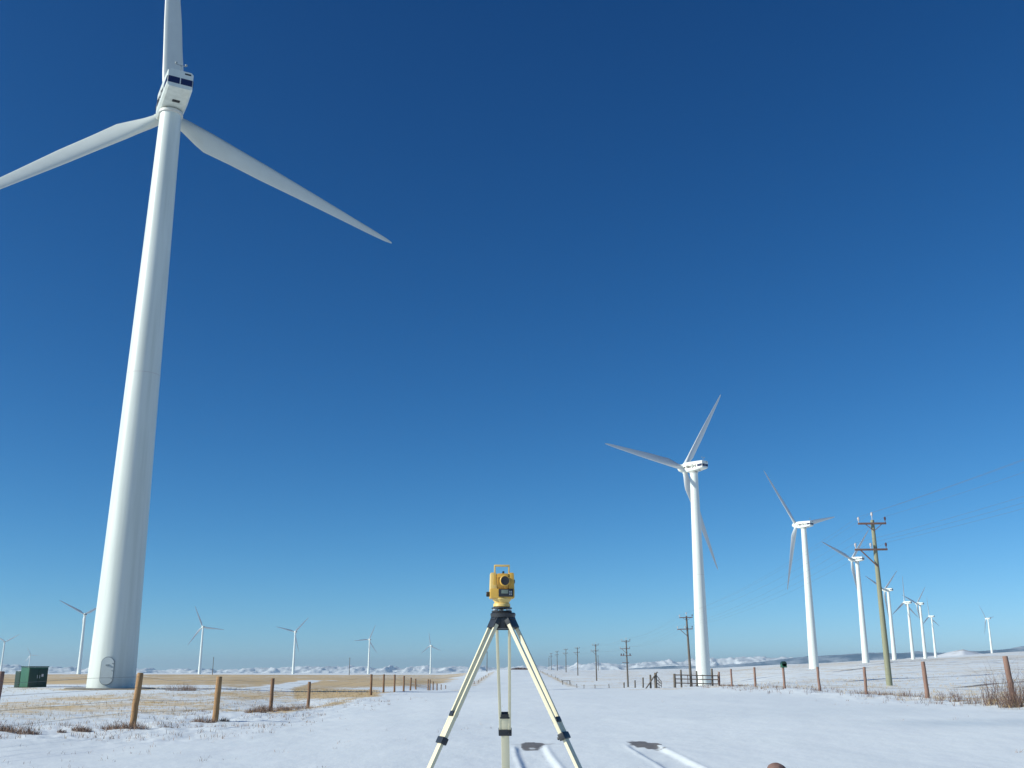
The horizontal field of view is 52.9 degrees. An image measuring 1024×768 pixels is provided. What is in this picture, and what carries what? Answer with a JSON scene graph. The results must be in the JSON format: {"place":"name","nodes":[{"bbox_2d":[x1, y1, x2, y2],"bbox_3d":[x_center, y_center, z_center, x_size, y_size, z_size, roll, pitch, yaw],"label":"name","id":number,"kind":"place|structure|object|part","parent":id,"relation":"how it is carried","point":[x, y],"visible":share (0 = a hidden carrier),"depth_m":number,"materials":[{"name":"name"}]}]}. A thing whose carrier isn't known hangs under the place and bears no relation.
{"place":"outdoors","nodes":[
{"label":"outdoors","id":0,"kind":"place"},
{"bbox_2d":[1,685,404,738],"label":"dry grass","id":1,"kind":"structure","parent":0,"point":[168,702],"depth_m":49.88,"materials":[{"name":"plant"}]},
{"bbox_2d":[0,696,416,746],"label":"dry grass","id":2,"kind":"structure","parent":0,"point":[65,723],"depth_m":25.89,"materials":[{"name":"beige plant"}]},
{"bbox_2d":[0,656,792,672],"bbox_3d":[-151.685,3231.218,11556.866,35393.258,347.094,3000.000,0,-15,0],"label":"mountains","id":3,"kind":"structure","parent":0,"point":[8,668],"depth_m":11240.39,"materials":[{"name":"white snow"}]},
{"bbox_2d":[0,651,1023,767],"bbox_3d":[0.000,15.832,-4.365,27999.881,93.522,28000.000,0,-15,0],"label":"ground","id":4,"kind":"structure","parent":0,"point":[631,726],"depth_m":25.37,"materials":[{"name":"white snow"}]},
{"bbox_2d":[0,671,4,697],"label":"wire fence","id":5,"kind":"object","parent":4,"relation":"on","point":[2,673],"visible":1,"depth_m":32.16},
{"bbox_2d":[0,722,12,731],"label":"grass clump","id":6,"kind":"object","parent":4,"relation":"on","point":[1,728],"visible":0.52,"depth_m":22.40,"materials":[{"name":"brown plant"}]},
{"bbox_2d":[0,634,19,670],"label":"wind turbine","id":7,"kind":"object","parent":4,"relation":"on","point":[1,666],"visible":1,"depth_m":1596.11,"materials":[{"name":"paint"}]},
{"bbox_2d":[0,724,42,734],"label":"grass clump","id":8,"kind":"object","parent":4,"relation":"on","point":[20,730],"visible":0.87,"depth_m":22.00,"materials":[{"name":"brown plant"}]},
{"bbox_2d":[7,666,48,687],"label":"transformer cabinet","id":9,"kind":"object","parent":4,"relation":"on","point":[29,676],"visible":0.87,"depth_m":80.60,"materials":[{"name":"green metal"}]},
{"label":"door","id":10,"kind":"part","parent":9,"relation":"part of","materials":[{"name":"green metal"}]},
{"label":"door","id":11,"kind":"part","parent":9,"relation":"part of","materials":[{"name":"green metal"}]},
{"bbox_2d":[60,600,95,673],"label":"wind turbine","id":12,"kind":"object","parent":4,"relation":"on","point":[81,643],"visible":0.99,"depth_m":850.52,"materials":[{"name":"paint"}]},
{"bbox_2d":[71,723,92,731],"bbox_3d":[-9.658,7.708,23.152,0.578,0.267,0.499,-8,-17,27],"label":"grass clump","id":13,"kind":"object","parent":4,"relation":"on","point":[79,729],"visible":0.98,"depth_m":23.13,"materials":[{"name":"brown plant"}]},
{"bbox_2d":[100,718,152,729],"bbox_3d":[-9.057,7.963,24.178,1.221,0.317,0.767,0,-15,0],"label":"grass clump","id":14,"kind":"object","parent":4,"relation":"on","point":[117,726],"visible":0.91,"depth_m":24.08,"materials":[{"name":"brown plant"}]},
{"bbox_2d":[165,680,197,690],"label":"grass clump","id":15,"kind":"object","parent":4,"relation":"on","point":[180,687],"visible":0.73,"depth_m":69.10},
{"bbox_2d":[0,0,391,689],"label":"wind turbine","id":16,"kind":"object","parent":4,"relation":"on","point":[114,640],"visible":0.99,"depth_m":80.03,"materials":[{"name":"paint"}]},
{"bbox_2d":[100,657,113,684],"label":"door","id":17,"kind":"structure","parent":16,"relation":"in","point":[107,666],"depth_m":72.56,"materials":[{"name":"white metal"}]},
{"bbox_2d":[189,715,216,722],"bbox_3d":[-8.539,9.272,28.586,0.923,0.279,0.587,0,-15,0],"label":"grass clump","id":18,"kind":"object","parent":4,"relation":"on","point":[201,720],"visible":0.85,"depth_m":28.52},
{"bbox_2d":[189,607,223,673],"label":"wind turbine","id":19,"kind":"object","parent":4,"relation":"on","point":[200,656],"visible":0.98,"depth_m":1078.65,"materials":[{"name":"paint"}]},
{"bbox_2d":[0,673,488,726],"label":"wire fence","id":20,"kind":"object","parent":4,"relation":"on","point":[137,694],"visible":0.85,"depth_m":29.12,"materials":[{"name":"brown wood"}]},
{"bbox_2d":[244,706,266,712],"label":"grass clump","id":21,"kind":"object","parent":4,"relation":"on","point":[255,710],"visible":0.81,"depth_m":36.17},
{"bbox_2d":[255,703,273,711],"bbox_3d":[-9.369,12.312,39.308,0.845,0.443,0.947,8,-17,-26],"label":"grass clump","id":22,"kind":"object","parent":4,"relation":"on","point":[270,709],"visible":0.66,"depth_m":39.27,"materials":[{"name":"brown plant"}]},
{"bbox_2d":[274,703,293,710],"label":"grass clump","id":23,"kind":"object","parent":4,"relation":"on","point":[282,708],"visible":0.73,"depth_m":40.98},
{"bbox_2d":[278,618,307,673],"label":"wind turbine","id":24,"kind":"object","parent":4,"relation":"on","point":[293,662],"visible":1,"depth_m":1205.91,"materials":[{"name":"paint"}]},
{"bbox_2d":[290,703,312,708],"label":"grass clump","id":25,"kind":"object","parent":4,"relation":"on","point":[302,706],"visible":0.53,"depth_m":46.18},
{"bbox_2d":[355,625,376,673],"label":"wind turbine","id":26,"kind":"object","parent":4,"relation":"on","point":[368,670],"visible":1,"depth_m":1483.90,"materials":[{"name":"paint"}]},
{"bbox_2d":[422,636,440,673],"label":"wind turbine","id":27,"kind":"object","parent":4,"relation":"on","point":[430,646],"visible":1,"depth_m":1823.49,"materials":[{"name":"paint"}]},
{"bbox_2d":[427,612,581,767],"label":"survey tripod","id":28,"kind":"object","parent":4,"relation":"on","point":[502,621],"visible":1,"depth_m":6.49,"materials":[{"name":"beige paint"}]},
{"bbox_2d":[486,565,514,612],"bbox_3d":[-0.075,1.331,6.696,0.188,0.306,0.200,1,-15,-5],"label":"total station","id":29,"kind":"object","parent":28,"relation":"on","point":[501,593],"visible":0.99,"depth_m":6.62,"materials":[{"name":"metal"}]},
{"bbox_2d":[511,667,527,669],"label":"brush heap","id":30,"kind":"object","parent":4,"relation":"on","point":[518,668],"visible":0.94,"depth_m":572.64,"materials":[{"name":"white snow"}]},
{"bbox_2d":[575,646,579,675],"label":"utility pole","id":31,"kind":"object","parent":4,"relation":"on","point":[577,659],"visible":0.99,"depth_m":390.20,"materials":[{"name":"brown wood"}]},
{"bbox_2d":[540,670,643,687],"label":"wire fence","id":32,"kind":"object","parent":4,"relation":"on","point":[642,685],"visible":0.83,"depth_m":94.11,"materials":[{"name":"brown wood"}]},
{"bbox_2d":[592,642,596,680],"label":"utility pole","id":33,"kind":"object","parent":4,"relation":"on","point":[595,660],"visible":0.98,"depth_m":302.33,"materials":[{"name":"brown wood"}]},
{"bbox_2d":[620,639,630,686],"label":"utility pole","id":34,"kind":"object","parent":4,"relation":"on","point":[626,655],"visible":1,"depth_m":223.06,"materials":[{"name":"brown wood"}]},
{"bbox_2d":[645,672,661,688],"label":"braced gate","id":35,"kind":"structure","parent":4,"relation":"on","point":[655,676],"depth_m":78.74,"materials":[{"name":"brown wood"}]},
{"bbox_2d":[605,394,720,685],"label":"wind turbine","id":36,"kind":"object","parent":4,"relation":"on","point":[693,469],"visible":0.99,"depth_m":228.82,"materials":[{"name":"paint"}]},
{"bbox_2d":[677,613,692,684],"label":"utility pole","id":37,"kind":"object","parent":4,"relation":"on","point":[688,647],"visible":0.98,"depth_m":145.44,"materials":[{"name":"brown wood"}]},
{"bbox_2d":[673,669,718,687],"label":"pipe gate","id":38,"kind":"structure","parent":4,"relation":"on","point":[712,683],"depth_m":76.81,"materials":[{"name":"grey metal"}]},
{"bbox_2d":[767,763,785,767],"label":"stone","id":39,"kind":"object","parent":4,"relation":"on","point":[775,765],"visible":1,"depth_m":13.50,"materials":[{"name":"brown stone"}]},
{"bbox_2d":[764,471,833,668],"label":"wind turbine","id":40,"kind":"object","parent":4,"relation":"on","point":[803,526],"visible":0.99,"depth_m":348.24,"materials":[{"name":"paint"}]},
{"bbox_2d":[823,529,869,662],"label":"wind turbine","id":41,"kind":"object","parent":4,"relation":"on","point":[863,633],"visible":0.98,"depth_m":486.64,"materials":[{"name":"paint"}]},
{"bbox_2d":[718,656,1023,702],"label":"wire fence","id":42,"kind":"object","parent":4,"relation":"on","point":[1005,663],"visible":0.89,"depth_m":37.61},
{"bbox_2d":[780,661,786,667],"bbox_3d":[15.516,16.024,58.858,0.280,0.350,0.420,0,-15,0],"label":"post box","id":43,"kind":"object","parent":42,"relation":"attached to","point":[783,664],"visible":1,"depth_m":58.67,"materials":[{"name":"green metal"}]},
{"bbox_2d":[854,512,892,685],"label":"utility pole","id":44,"kind":"object","parent":4,"relation":"on","point":[886,656],"visible":0.98,"depth_m":68.60,"materials":[{"name":"brown wood"}]},
{"bbox_2d":[575,472,1023,649],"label":"power cable","id":45,"kind":"object","parent":44,"relation":"attached to","point":[854,535],"visible":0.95,"depth_m":74.38,"materials":[{"name":"black metal"}]},
{"bbox_2d":[583,459,1022,648],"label":"power cable","id":46,"kind":"object","parent":44,"relation":"attached to","point":[872,512],"visible":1,"depth_m":64.89,"materials":[{"name":"black metal"}]},
{"bbox_2d":[583,496,1023,653],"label":"power cable","id":47,"kind":"object","parent":44,"relation":"attached to","point":[847,547],"visible":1,"depth_m":66.60,"materials":[{"name":"black metal"}]},
{"bbox_2d":[591,504,1017,651],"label":"power cable","id":48,"kind":"object","parent":44,"relation":"attached to","point":[860,548],"visible":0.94,"depth_m":66.05,"materials":[{"name":"black metal"}]},
{"bbox_2d":[596,508,1023,650],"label":"power cable","id":49,"kind":"object","parent":44,"relation":"attached to","point":[869,551],"visible":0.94,"depth_m":68.92,"materials":[{"name":"black metal"}]},
{"bbox_2d":[615,460,1023,642],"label":"power cable","id":50,"kind":"object","parent":44,"relation":"attached to","point":[841,532],"visible":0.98,"depth_m":68.39,"materials":[{"name":"black metal"}]},
{"bbox_2d":[866,571,896,659],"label":"wind turbine","id":51,"kind":"object","parent":4,"relation":"on","point":[892,636],"visible":0.99,"depth_m":718.86,"materials":[{"name":"paint"}]},
{"bbox_2d":[892,577,917,658],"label":"wind turbine","id":52,"kind":"object","parent":4,"relation":"on","point":[907,603],"visible":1,"depth_m":892.80,"materials":[{"name":"paint"}]},
{"bbox_2d":[903,588,926,658],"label":"wind turbine","id":53,"kind":"object","parent":4,"relation":"on","point":[922,631],"visible":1,"depth_m":920.25,"materials":[{"name":"paint"}]},
{"bbox_2d":[923,601,938,656],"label":"wind turbine","id":54,"kind":"object","parent":4,"relation":"on","point":[933,635],"visible":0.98,"depth_m":1238.67,"materials":[{"name":"paint"}]},
{"bbox_2d":[934,694,948,700],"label":"dry weed","id":55,"kind":"object","parent":4,"relation":"on","point":[940,698],"visible":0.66,"depth_m":34.87,"materials":[{"name":"plant"}]},
{"bbox_2d":[949,689,961,701],"bbox_3d":[14.398,10.051,33.629,0.714,0.685,0.608,6,-17,-22],"label":"dry weed","id":56,"kind":"object","parent":4,"relation":"on","point":[955,698],"visible":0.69,"depth_m":33.45,"materials":[{"name":"plant"}]},
{"bbox_2d":[957,694,980,703],"bbox_3d":[14.100,9.518,31.609,0.866,0.629,0.588,-8,-17,26],"label":"dry weed","id":57,"kind":"object","parent":4,"relation":"on","point":[971,702],"visible":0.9,"depth_m":31.54,"materials":[{"name":"plant"}]},
{"bbox_2d":[972,677,999,704],"bbox_3d":[13.908,8.903,30.056,0.921,0.933,1.034,4,-16,-15],"label":"dry weed","id":58,"kind":"object","parent":4,"relation":"on","point":[987,695],"visible":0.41,"depth_m":30.08,"materials":[{"name":"plant"}]},
{"bbox_2d":[980,607,992,652],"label":"wind turbine","id":59,"kind":"object","parent":4,"relation":"on","point":[991,647],"visible":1,"depth_m":1461.88,"materials":[{"name":"paint"}]},
{"bbox_2d":[975,660,1021,705],"bbox_3d":[13.729,8.399,29.384,1.854,1.553,1.563,-10,-18,32],"label":"dry weed","id":60,"kind":"object","parent":4,"relation":"on","point":[992,697],"visible":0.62,"depth_m":29.32,"materials":[{"name":"plant"}]},
{"bbox_2d":[986,669,1023,707],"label":"dry weed","id":61,"kind":"object","parent":4,"relation":"on","point":[1019,692],"visible":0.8,"depth_m":28.32,"materials":[{"name":"plant"}]},
{"bbox_2d":[993,684,1023,707],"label":"dry weed","id":62,"kind":"object","parent":4,"relation":"on","point":[1014,702],"visible":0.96,"depth_m":27.98,"materials":[{"name":"plant"}]},
{"bbox_2d":[0,0,1023,670],"label":"sky","id":63,"kind":"structure","parent":0,"point":[604,221],"materials":[{"name":"blue"}]},
{"bbox_2d":[626,646,1023,669],"bbox_3d":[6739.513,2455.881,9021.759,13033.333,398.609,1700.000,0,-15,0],"label":"hills","id":64,"kind":"structure","parent":0,"point":[839,658],"depth_m":8834.14,"materials":[{"name":"white snow"}]},
{"bbox_2d":[686,684,1022,709],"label":"dry grass","id":65,"kind":"structure","parent":0,"point":[868,694],"depth_m":44.82,"materials":[{"name":"beige plant"}]},
{"bbox_2d":[709,672,1023,704],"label":"dry grass","id":66,"kind":"structure","parent":0,"point":[897,685],"depth_m":65.46,"materials":[{"name":"plant"}]},
{"bbox_2d":[905,649,986,658],"bbox_3d":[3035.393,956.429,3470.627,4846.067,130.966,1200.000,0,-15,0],"label":"hills","id":67,"kind":"structure","parent":0,"point":[959,652],"depth_m":3348.80,"materials":[{"name":"white snow"}]}
]}

